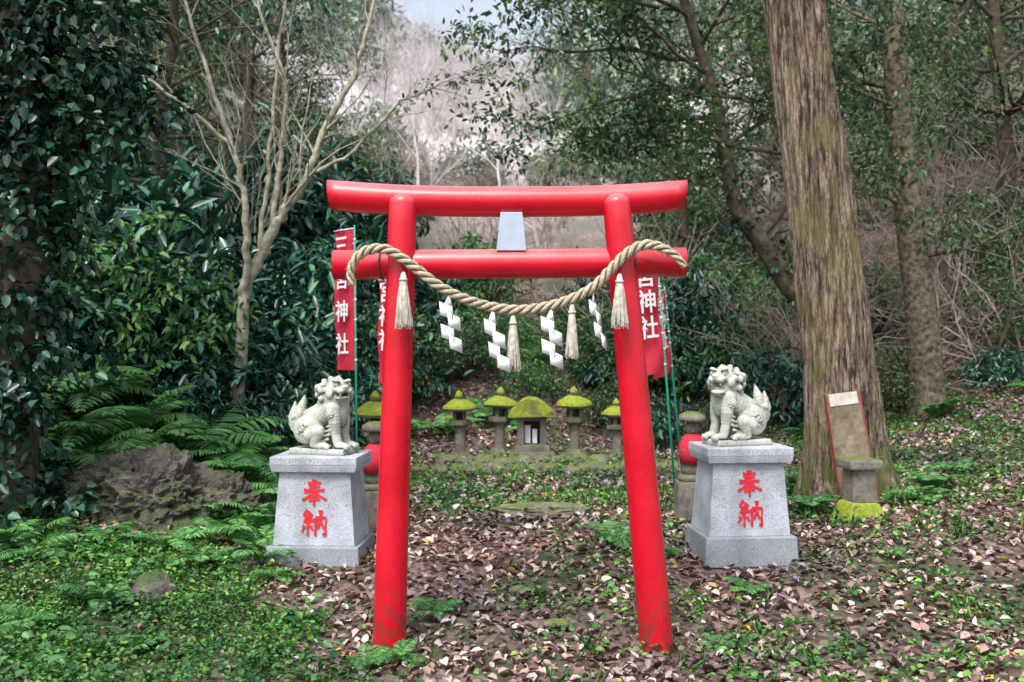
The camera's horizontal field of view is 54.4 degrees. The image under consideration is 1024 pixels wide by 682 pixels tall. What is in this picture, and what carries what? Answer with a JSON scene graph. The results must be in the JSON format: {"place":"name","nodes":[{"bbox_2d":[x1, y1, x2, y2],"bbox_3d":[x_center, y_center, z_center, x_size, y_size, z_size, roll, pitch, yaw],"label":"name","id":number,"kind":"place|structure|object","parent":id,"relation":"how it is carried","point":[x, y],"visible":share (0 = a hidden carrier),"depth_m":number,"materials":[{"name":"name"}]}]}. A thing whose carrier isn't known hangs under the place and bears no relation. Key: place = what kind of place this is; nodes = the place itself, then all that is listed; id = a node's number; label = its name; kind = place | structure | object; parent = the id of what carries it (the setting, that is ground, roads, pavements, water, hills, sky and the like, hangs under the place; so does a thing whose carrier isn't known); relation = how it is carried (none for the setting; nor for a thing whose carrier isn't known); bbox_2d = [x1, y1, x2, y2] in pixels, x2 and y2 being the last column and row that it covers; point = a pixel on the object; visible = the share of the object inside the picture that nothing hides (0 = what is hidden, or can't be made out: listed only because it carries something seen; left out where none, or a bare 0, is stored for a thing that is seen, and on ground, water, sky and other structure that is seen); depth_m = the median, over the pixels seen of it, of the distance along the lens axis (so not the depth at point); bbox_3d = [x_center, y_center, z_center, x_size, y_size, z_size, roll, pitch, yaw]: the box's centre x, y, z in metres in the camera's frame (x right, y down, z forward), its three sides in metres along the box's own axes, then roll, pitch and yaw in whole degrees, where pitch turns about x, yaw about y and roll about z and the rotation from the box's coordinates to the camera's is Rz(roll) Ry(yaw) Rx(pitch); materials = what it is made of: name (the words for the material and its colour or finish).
{"place":"outdoors","nodes":[
{"label":"outdoors","id":0,"kind":"place"},
{"bbox_2d":[0,0,1023,681],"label":"ground","id":1,"kind":"structure","parent":0,"point":[582,230],"depth_m":6.63,"materials":[{"name":"soil"}]},
{"bbox_2d":[0,603,65,633],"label":"fern","id":2,"kind":"object","parent":1,"relation":"on","point":[11,610],"visible":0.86,"depth_m":5.72,"materials":[{"name":"green plant"}]},
{"bbox_2d":[0,517,77,548],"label":"fern","id":3,"kind":"object","parent":1,"relation":"on","point":[56,523],"visible":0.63,"depth_m":6.92,"materials":[{"name":"green plant"}]},
{"bbox_2d":[0,532,77,559],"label":"fern","id":4,"kind":"object","parent":1,"relation":"on","point":[23,543],"visible":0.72,"depth_m":6.66,"materials":[{"name":"green plant"}]},
{"bbox_2d":[42,448,134,514],"bbox_3d":[-3.223,1.162,7.821,0.939,0.643,1.057,0,0,-19],"label":"mossy boulder","id":5,"kind":"object","parent":1,"relation":"on","point":[121,460],"visible":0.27,"depth_m":7.46,"materials":[{"name":"stone"}]},
{"bbox_2d":[51,583,135,611],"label":"fern","id":6,"kind":"object","parent":1,"relation":"on","point":[95,597],"visible":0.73,"depth_m":6.03,"materials":[{"name":"green plant"}]},
{"bbox_2d":[40,403,152,447],"bbox_3d":[-3.769,0.702,8.531,1.099,0.400,1.277,0,0,12],"label":"fern","id":7,"kind":"object","parent":1,"relation":"on","point":[81,422],"visible":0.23,"depth_m":8.50,"materials":[{"name":"green plant"}]},
{"bbox_2d":[0,0,196,545],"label":"ivy covered tree","id":8,"kind":"object","parent":1,"relation":"on","point":[43,122],"visible":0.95,"depth_m":7.04,"materials":[{"name":"green plant"}]},
{"bbox_2d":[41,366,157,406],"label":"fern","id":9,"kind":"object","parent":1,"relation":"on","point":[121,369],"visible":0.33,"depth_m":8.72,"materials":[{"name":"green plant"}]},
{"bbox_2d":[41,420,167,465],"bbox_3d":[-3.446,0.867,8.262,1.018,0.378,1.266,7,9,18],"label":"fern","id":10,"kind":"object","parent":1,"relation":"on","point":[86,459],"visible":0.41,"depth_m":8.12,"materials":[{"name":"green plant"}]},
{"bbox_2d":[81,526,144,551],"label":"fern","id":11,"kind":"object","parent":1,"relation":"on","point":[116,535],"visible":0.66,"depth_m":6.96,"materials":[{"name":"green plant"}]},
{"bbox_2d":[64,360,195,412],"bbox_3d":[-3.718,0.453,9.247,1.327,0.440,1.569,-4,1,3],"label":"fern","id":12,"kind":"object","parent":1,"relation":"on","point":[106,392],"visible":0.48,"depth_m":8.81,"materials":[{"name":"green plant"}]},
{"bbox_2d":[59,385,206,449],"bbox_3d":[-3.455,0.684,8.743,1.327,0.440,1.569,-5,4,16],"label":"fern","id":13,"kind":"object","parent":1,"relation":"on","point":[152,411],"visible":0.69,"depth_m":8.62,"materials":[{"name":"green plant"}]},
{"bbox_2d":[69,419,201,456],"bbox_3d":[-3.198,0.868,8.422,1.276,0.391,1.120,0,0,43],"label":"fern","id":14,"kind":"object","parent":1,"relation":"on","point":[116,446],"visible":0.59,"depth_m":8.09,"materials":[{"name":"green plant"}]},
{"bbox_2d":[107,630,172,651],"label":"fern","id":15,"kind":"object","parent":1,"relation":"on","point":[160,636],"visible":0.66,"depth_m":5.57,"materials":[{"name":"green plant"}]},
{"bbox_2d":[28,508,253,541],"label":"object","id":16,"kind":"object","parent":1,"relation":"on","point":[85,523],"visible":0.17,"depth_m":7.16,"materials":[{"name":"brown plant"}]},
{"bbox_2d":[129,569,177,605],"bbox_3d":[-2.250,1.587,6.251,0.293,0.290,0.261,0,0,-28],"label":"stone","id":17,"kind":"object","parent":1,"relation":"on","point":[158,584],"visible":0.56,"depth_m":6.17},
{"bbox_2d":[127,527,196,549],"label":"fern","id":18,"kind":"object","parent":1,"relation":"on","point":[154,537],"visible":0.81,"depth_m":6.94,"materials":[{"name":"green plant"}]},
{"bbox_2d":[82,442,248,534],"bbox_3d":[-2.668,1.256,7.689,1.111,0.948,1.137,0,0,39],"label":"mossy boulder","id":19,"kind":"object","parent":1,"relation":"on","point":[164,485],"visible":0.6,"depth_m":7.37,"materials":[{"name":"stone"}]},
{"bbox_2d":[68,0,281,182],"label":"evergreen tree","id":20,"kind":"object","parent":1,"relation":"on","point":[155,16],"visible":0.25,"depth_m":17.07,"materials":[{"name":"green plant"}]},
{"bbox_2d":[0,390,379,681],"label":"leafy weeds","id":21,"kind":"object","parent":1,"relation":"on","point":[334,654],"visible":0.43,"depth_m":5.47,"materials":[{"name":"green plant"}]},
{"bbox_2d":[76,0,322,145],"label":"evergreen tree","id":22,"kind":"object","parent":1,"relation":"on","point":[158,79],"visible":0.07,"depth_m":21.58,"materials":[{"name":"green plant"}]},
{"bbox_2d":[155,418,246,452],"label":"fern","id":23,"kind":"object","parent":1,"relation":"on","point":[195,430],"visible":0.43,"depth_m":8.73,"materials":[{"name":"green plant"}]},
{"bbox_2d":[36,351,367,536],"bbox_3d":[-3.776,0.309,10.173,4.912,2.376,6.106,0,0,0],"label":"bank groundcover","id":24,"kind":"object","parent":1,"relation":"on","point":[76,451],"visible":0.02,"depth_m":8.60,"materials":[{"name":"green plant"}]},
{"bbox_2d":[166,537,237,565],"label":"fern","id":25,"kind":"object","parent":1,"relation":"on","point":[183,547],"visible":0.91,"depth_m":6.74,"materials":[{"name":"green plant"}]},
{"bbox_2d":[175,517,247,543],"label":"fern","id":26,"kind":"object","parent":1,"relation":"on","point":[192,532],"visible":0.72,"depth_m":7.11,"materials":[{"name":"green plant"}]},
{"bbox_2d":[82,0,348,236],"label":"evergreen tree","id":27,"kind":"object","parent":1,"relation":"on","point":[170,57],"visible":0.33,"depth_m":13.92,"materials":[{"name":"green plant"}]},
{"bbox_2d":[156,404,288,454],"bbox_3d":[-2.747,0.886,9.369,1.434,0.417,1.291,7,10,21],"label":"fern","id":28,"kind":"object","parent":1,"relation":"on","point":[240,433],"visible":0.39,"depth_m":9.33,"materials":[{"name":"green plant"}]},
{"bbox_2d":[0,398,454,681],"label":"clover groundcover","id":29,"kind":"object","parent":1,"relation":"on","point":[188,599],"visible":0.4,"depth_m":5.79,"materials":[{"name":"green plant"}]},
{"bbox_2d":[180,434,285,477],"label":"fern","id":30,"kind":"object","parent":1,"relation":"on","point":[245,454],"visible":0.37,"depth_m":8.51,"materials":[{"name":"green plant"}]},
{"bbox_2d":[202,522,274,547],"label":"fern","id":31,"kind":"object","parent":1,"relation":"on","point":[265,534],"visible":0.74,"depth_m":6.93,"materials":[{"name":"green plant"}]},
{"bbox_2d":[215,469,269,513],"bbox_3d":[-2.222,1.316,7.924,0.625,0.596,0.736,0,0,0],"label":"mossy boulder","id":32,"kind":"object","parent":1,"relation":"on","point":[239,482],"visible":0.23,"depth_m":7.75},
{"bbox_2d":[209,501,276,519],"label":"fern","id":33,"kind":"object","parent":1,"relation":"on","point":[272,505],"visible":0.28,"depth_m":7.50,"materials":[{"name":"green plant"}]},
{"bbox_2d":[226,502,275,529],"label":"fern","id":34,"kind":"object","parent":1,"relation":"on","point":[263,518],"visible":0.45,"depth_m":7.37,"materials":[{"name":"green plant"}]},
{"bbox_2d":[154,1,348,261],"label":"bare tree","id":35,"kind":"object","parent":1,"relation":"on","point":[256,213],"visible":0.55,"depth_m":14.05,"materials":[{"name":"brown plant"}]},
{"bbox_2d":[224,464,278,490],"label":"fern","id":36,"kind":"object","parent":1,"relation":"on","point":[247,467],"visible":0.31,"depth_m":8.34,"materials":[{"name":"green plant"}]},
{"bbox_2d":[47,81,473,450],"bbox_3d":[-3.943,-1.269,14.723,9.252,5.743,12.167,0,0,40],"label":"laurel thicket","id":37,"kind":"object","parent":1,"relation":"on","point":[153,293],"visible":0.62,"depth_m":10.73,"materials":[{"name":"green plant"}]},
{"bbox_2d":[138,0,384,182],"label":"evergreen tree","id":38,"kind":"object","parent":1,"relation":"on","point":[213,123],"visible":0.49,"depth_m":18.84,"materials":[{"name":"green plant"}]},
{"bbox_2d":[231,538,298,559],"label":"fern","id":39,"kind":"object","parent":1,"relation":"on","point":[250,551],"visible":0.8,"depth_m":6.68,"materials":[{"name":"green plant"}]},
{"bbox_2d":[178,0,358,177],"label":"evergreen tree","id":40,"kind":"object","parent":1,"relation":"on","point":[268,111],"visible":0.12,"depth_m":22.90,"materials":[{"name":"green plant"}]},
{"bbox_2d":[204,0,341,89],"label":"distant evergreen tree","id":41,"kind":"object","parent":1,"relation":"on","point":[265,36],"visible":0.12,"depth_m":30.37,"materials":[{"name":"green plant"}]},
{"bbox_2d":[246,567,305,583],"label":"fern","id":42,"kind":"object","parent":1,"relation":"on","point":[284,577],"visible":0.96,"depth_m":6.44,"materials":[{"name":"green plant"}]},
{"bbox_2d":[206,0,376,120],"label":"evergreen tree","id":43,"kind":"object","parent":1,"relation":"on","point":[280,79],"visible":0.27,"depth_m":25.78,"materials":[{"name":"green plant"}]},
{"bbox_2d":[67,0,526,425],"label":"bare deciduous tree","id":44,"kind":"object","parent":1,"relation":"on","point":[251,269],"visible":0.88,"depth_m":9.94,"materials":[{"name":"brown plant"}]},
{"bbox_2d":[265,450,374,566],"bbox_3d":[-1.330,1.188,6.980,0.649,0.803,0.559,0,0,4],"label":"stone pedestal","id":45,"kind":"object","parent":1,"relation":"on","point":[321,518],"visible":0.92,"depth_m":6.76,"materials":[{"name":"stone"}]},
{"bbox_2d":[288,376,358,455],"bbox_3d":[-1.334,0.516,6.987,0.519,0.545,0.308,0,0,16],"label":"komainu statue","id":46,"kind":"object","parent":45,"relation":"on","point":[321,426],"visible":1,"depth_m":6.88,"materials":[{"name":"stone"}]},
{"bbox_2d":[262,1,389,157],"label":"distant bare tree","id":47,"kind":"object","parent":1,"relation":"on","point":[345,103],"visible":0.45,"depth_m":24.46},
{"bbox_2d":[333,225,357,442],"bbox_3d":[-1.628,0.234,9.725,0.070,2.703,0.364,0,-1,-44],"label":"nobori banner","id":48,"kind":"object","parent":1,"relation":"on","point":[345,297],"visible":0.84,"depth_m":9.69,"materials":[{"name":"fabric"}]},
{"bbox_2d":[352,390,380,443],"bbox_3d":[-1.404,0.998,10.211,0.470,0.981,0.472,0,-1,-6],"label":"stone lantern","id":49,"kind":"object","parent":1,"relation":"on","point":[370,411],"visible":0.38,"depth_m":10.08,"materials":[{"name":"green"}]},
{"bbox_2d":[345,642,395,665],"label":"fern","id":50,"kind":"object","parent":1,"relation":"on","point":[366,659],"visible":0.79,"depth_m":5.37,"materials":[{"name":"green plant"}]},
{"bbox_2d":[362,421,380,529],"bbox_3d":[-1.069,1.060,7.798,0.279,0.867,0.274,0,0,0],"label":"jizo statue","id":51,"kind":"object","parent":1,"relation":"on","point":[371,470],"visible":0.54,"depth_m":7.71,"materials":[{"name":"stone"}]},
{"bbox_2d":[377,279,385,382],"bbox_3d":[-1.204,0.484,9.681,0.344,2.213,0.070,1,1,40],"label":"nobori banner","id":52,"kind":"object","parent":1,"relation":"on","point":[380,331],"visible":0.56,"depth_m":9.75,"materials":[{"name":"fabric"}]},
{"bbox_2d":[369,639,430,664],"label":"fern","id":53,"kind":"object","parent":1,"relation":"on","point":[399,651],"visible":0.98,"depth_m":5.38,"materials":[{"name":"green plant"}]},
{"bbox_2d":[357,29,457,183],"bbox_3d":[-2.492,-4.303,22.571,2.606,5.505,4.045,0,0,-9],"label":"bare tree","id":54,"kind":"object","parent":1,"relation":"on","point":[381,166],"visible":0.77,"depth_m":21.72,"materials":[{"name":"brown plant"}]},
{"bbox_2d":[335,15,496,185],"bbox_3d":[-2.756,-5.753,25.482,5.195,6.315,3.337,0,0,41],"label":"distant bare tree","id":55,"kind":"object","parent":1,"relation":"on","point":[418,166],"visible":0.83,"depth_m":25.74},
{"bbox_2d":[374,4,484,183],"bbox_3d":[-2.280,-6.157,25.555,2.547,5.519,4.155,0,0,33],"label":"distant bare tree","id":56,"kind":"object","parent":1,"relation":"on","point":[428,134],"visible":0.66,"depth_m":26.15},
{"bbox_2d":[407,596,463,619],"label":"fern","id":57,"kind":"object","parent":1,"relation":"on","point":[439,608],"visible":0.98,"depth_m":5.99,"materials":[{"name":"green plant"}]},
{"bbox_2d":[405,1,489,158],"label":"distant bare tree","id":58,"kind":"object","parent":1,"relation":"on","point":[455,134],"visible":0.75,"depth_m":29.98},
{"bbox_2d":[417,413,484,435],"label":"fern","id":59,"kind":"object","parent":1,"relation":"on","point":[443,426],"visible":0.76,"depth_m":13.61,"materials":[{"name":"green plant"}]},
{"bbox_2d":[442,390,476,455],"bbox_3d":[-0.624,1.032,11.994,0.419,0.880,0.434,-2,1,0],"label":"stone lantern","id":60,"kind":"object","parent":1,"relation":"on","point":[459,406],"visible":0.97,"depth_m":11.93,"materials":[{"name":"grey"}]},
{"bbox_2d":[402,32,545,185],"bbox_3d":[-0.994,-5.015,24.695,3.803,6.172,3.176,0,0,1],"label":"distant bare tree","id":61,"kind":"object","parent":1,"relation":"on","point":[498,171],"visible":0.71,"depth_m":24.25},
{"bbox_2d":[420,44,560,245],"bbox_3d":[-0.602,-4.597,23.651,3.790,5.035,2.324,0,0,42],"label":"distant bare tree","id":62,"kind":"object","parent":1,"relation":"on","point":[531,218],"visible":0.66,"depth_m":23.45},
{"bbox_2d":[484,387,516,456],"bbox_3d":[-0.144,1.010,12.212,0.423,0.890,0.437,2,-2,-17],"label":"stone lantern","id":63,"kind":"object","parent":1,"relation":"on","point":[500,403],"visible":0.97,"depth_m":12.14,"materials":[{"name":"grey"}]},
{"bbox_2d":[326,180,687,657],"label":"torii gate","id":64,"kind":"structure","parent":1,"relation":"on","point":[616,206],"depth_m":5.54,"materials":[{"name":"paint"}]},
{"bbox_2d":[343,239,687,372],"bbox_3d":[0.020,-0.192,5.456,1.892,0.733,0.186,0,0,0],"label":"shimenawa rope","id":65,"kind":"object","parent":64,"relation":"attached to","point":[510,362],"visible":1,"depth_m":5.45,"materials":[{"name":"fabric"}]},
{"bbox_2d":[0,258,1023,681],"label":"fallen leaves","id":66,"kind":"object","parent":1,"relation":"on","point":[584,664],"visible":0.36,"depth_m":6.43,"materials":[{"name":"brown plant"}]},
{"bbox_2d":[0,395,1023,681],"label":"grass tufts","id":67,"kind":"object","parent":1,"relation":"on","point":[618,489],"visible":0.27,"depth_m":6.56,"materials":[{"name":"green plant"}]},
{"bbox_2d":[508,397,555,457],"bbox_3d":[0.239,1.071,12.074,0.582,0.794,0.620,0,0,0],"label":"stone hokora shrine","id":68,"kind":"object","parent":1,"relation":"on","point":[531,414],"visible":0.93,"depth_m":11.91,"materials":[{"name":"grey"}]},
{"bbox_2d":[56,0,1023,249],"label":"hillside foliage","id":69,"kind":"object","parent":1,"relation":"on","point":[479,165],"visible":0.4,"depth_m":29.35,"materials":[{"name":"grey plant"}]},
{"bbox_2d":[486,502,602,518],"bbox_3d":[0.275,1.424,8.206,1.044,0.199,0.286,0,0,0],"label":"step stone","id":70,"kind":"object","parent":1,"relation":"on","point":[534,509],"visible":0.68,"depth_m":8.12,"materials":[{"name":"stone"}]},
{"bbox_2d":[321,231,769,409],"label":"valley undergrowth","id":71,"kind":"object","parent":1,"relation":"on","point":[590,351],"visible":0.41,"depth_m":15.22,"materials":[{"name":"green plant"}]},
{"bbox_2d":[411,453,680,474],"bbox_3d":[0.474,1.416,11.252,3.252,0.241,1.016,0,0,0],"label":"stone terrace edging","id":72,"kind":"object","parent":1,"relation":"on","point":[593,463],"visible":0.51,"depth_m":10.91,"materials":[{"name":"stone"}]},
{"bbox_2d":[557,386,590,456],"bbox_3d":[0.765,1.011,12.184,0.436,0.920,0.448,-2,2,-11],"label":"stone lantern","id":73,"kind":"object","parent":1,"relation":"on","point":[573,403],"visible":0.98,"depth_m":12.11,"materials":[{"name":"grey"}]},
{"bbox_2d":[509,0,658,136],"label":"distant evergreen tree","id":74,"kind":"object","parent":1,"relation":"on","point":[586,65],"visible":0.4,"depth_m":35.34,"materials":[{"name":"green plant"}]},
{"bbox_2d":[584,519,630,548],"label":"fern","id":75,"kind":"object","parent":1,"relation":"on","point":[618,530],"visible":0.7,"depth_m":7.24,"materials":[{"name":"green plant"}]},
{"bbox_2d":[601,398,623,459],"bbox_3d":[1.260,1.074,11.903,0.371,0.778,0.389,-1,-1,-23],"label":"stone lantern","id":76,"kind":"object","parent":1,"relation":"on","point":[612,413],"visible":0.8,"depth_m":11.85,"materials":[{"name":"grey"}]},
{"bbox_2d":[638,277,674,487],"bbox_3d":[1.272,0.437,9.063,0.384,2.352,0.070,-6,3,-30],"label":"nobori banner","id":77,"kind":"object","parent":1,"relation":"on","point":[654,342],"visible":0.68,"depth_m":9.06,"materials":[{"name":"fabric"}]},
{"bbox_2d":[564,0,751,223],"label":"evergreen tree","id":78,"kind":"object","parent":1,"relation":"on","point":[613,87],"visible":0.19,"depth_m":23.11,"materials":[{"name":"green plant"}]},
{"bbox_2d":[653,286,680,466],"bbox_3d":[1.493,0.571,9.627,0.070,2.164,0.384,0,11,38],"label":"nobori banner","id":79,"kind":"object","parent":1,"relation":"on","point":[669,360],"visible":0.41,"depth_m":9.63,"materials":[{"name":"fabric"}]},
{"bbox_2d":[395,0,948,305],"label":"broadleaf tree","id":80,"kind":"object","parent":1,"relation":"on","point":[779,272],"visible":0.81,"depth_m":11.94,"materials":[{"name":"green plant"}]},
{"bbox_2d":[564,0,780,258],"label":"evergreen tree","id":81,"kind":"object","parent":1,"relation":"on","point":[684,226],"visible":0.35,"depth_m":19.00,"materials":[{"name":"green plant"}]},
{"bbox_2d":[673,411,706,524],"bbox_3d":[1.441,1.020,7.948,0.279,0.924,0.274,0,0,0],"label":"jizo statue","id":82,"kind":"object","parent":1,"relation":"on","point":[684,487],"visible":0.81,"depth_m":7.87,"materials":[{"name":"stone"}]},
{"bbox_2d":[594,0,828,171],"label":"distant evergreen tree","id":83,"kind":"object","parent":1,"relation":"on","point":[625,85],"visible":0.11,"depth_m":30.63,"materials":[{"name":"green plant"}]},
{"bbox_2d":[409,330,1023,681],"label":"weed groundcover","id":84,"kind":"object","parent":1,"relation":"on","point":[966,673],"visible":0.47,"depth_m":7.17,"materials":[{"name":"green plant"}]},
{"bbox_2d":[685,441,798,567],"bbox_3d":[1.600,1.129,7.000,0.649,0.803,0.559,0,0,-5],"label":"stone pedestal","id":85,"kind":"object","parent":1,"relation":"on","point":[740,517],"visible":0.99,"depth_m":6.78,"materials":[{"name":"stone"}]},
{"bbox_2d":[701,364,771,446],"bbox_3d":[1.592,0.446,7.007,0.523,0.565,0.308,0,0,-18],"label":"komainu statue","id":86,"kind":"object","parent":85,"relation":"on","point":[739,415],"visible":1,"depth_m":6.90,"materials":[{"name":"stone"}]},
{"bbox_2d":[721,576,772,593],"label":"fern","id":87,"kind":"object","parent":1,"relation":"on","point":[751,589],"visible":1,"depth_m":6.29,"materials":[{"name":"green plant"}]},
{"bbox_2d":[524,0,1023,452],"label":"bramble thicket","id":88,"kind":"object","parent":1,"relation":"on","point":[767,376],"visible":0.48,"depth_m":14.85,"materials":[{"name":"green plant"}]},
{"bbox_2d":[603,0,956,255],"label":"evergreen tree","id":89,"kind":"object","parent":1,"relation":"on","point":[768,157],"visible":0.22,"depth_m":17.36,"materials":[{"name":"green plant"}]},
{"bbox_2d":[688,0,880,168],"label":"evergreen tree","id":90,"kind":"object","parent":1,"relation":"on","point":[744,52],"visible":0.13,"depth_m":26.63,"materials":[{"name":"green plant"}]},
{"bbox_2d":[787,494,841,510],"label":"fern","id":91,"kind":"object","parent":1,"relation":"on","point":[800,501],"visible":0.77,"depth_m":8.05,"materials":[{"name":"green plant"}]},
{"bbox_2d":[666,0,964,217],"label":"evergreen tree","id":92,"kind":"object","parent":1,"relation":"on","point":[773,126],"visible":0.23,"depth_m":21.68,"materials":[{"name":"green plant"}]},
{"bbox_2d":[762,0,902,504],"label":"cedar tree","id":93,"kind":"object","parent":1,"relation":"on","point":[836,336],"visible":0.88,"depth_m":8.47,"materials":[{"name":"brown plant"}]},
{"bbox_2d":[677,0,1023,418],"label":"tall evergreen tree","id":94,"kind":"object","parent":1,"relation":"on","point":[903,174],"visible":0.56,"depth_m":12.83,"materials":[{"name":"green plant"}]},
{"bbox_2d":[823,390,879,501],"bbox_3d":[2.773,0.878,8.153,0.323,0.920,0.062,-7,-7,-3],"label":"leaning stone tablet","id":95,"kind":"object","parent":1,"relation":"on","point":[847,428],"visible":0.75,"depth_m":8.15,"materials":[{"name":"stone"}]},
{"bbox_2d":[831,457,884,522],"bbox_3d":[2.730,1.166,7.829,0.354,0.496,0.300,0,0,-10],"label":"stone post","id":96,"kind":"object","parent":1,"relation":"on","point":[858,499],"visible":0.94,"depth_m":7.74,"materials":[{"name":"stone"}]},
{"bbox_2d":[880,485,949,502],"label":"fern","id":97,"kind":"object","parent":1,"relation":"on","point":[924,490],"visible":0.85,"depth_m":7.99,"materials":[{"name":"green plant"}]},
{"bbox_2d":[898,469,962,485],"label":"fern","id":98,"kind":"object","parent":1,"relation":"on","point":[936,478],"visible":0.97,"depth_m":8.30,"materials":[{"name":"green plant"}]},
{"bbox_2d":[846,0,1020,126],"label":"evergreen tree","id":99,"kind":"object","parent":1,"relation":"on","point":[962,17],"visible":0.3,"depth_m":21.86,"materials":[{"name":"green plant"}]},
{"bbox_2d":[915,398,968,416],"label":"fern","id":100,"kind":"object","parent":1,"relation":"on","point":[935,408],"visible":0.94,"depth_m":12.49,"materials":[{"name":"green plant"}]},
{"bbox_2d":[920,457,978,473],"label":"fern","id":101,"kind":"object","parent":1,"relation":"on","point":[941,465],"visible":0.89,"depth_m":8.77,"materials":[{"name":"green plant"}]},
{"bbox_2d":[908,0,1023,242],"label":"evergreen tree","id":102,"kind":"object","parent":1,"relation":"on","point":[999,69],"visible":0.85,"depth_m":16.31,"materials":[{"name":"green plant"}]},
{"bbox_2d":[380,0,675,71],"label":"sky","id":103,"kind":"structure","parent":0,"point":[443,5],"materials":[{"name":"white"}]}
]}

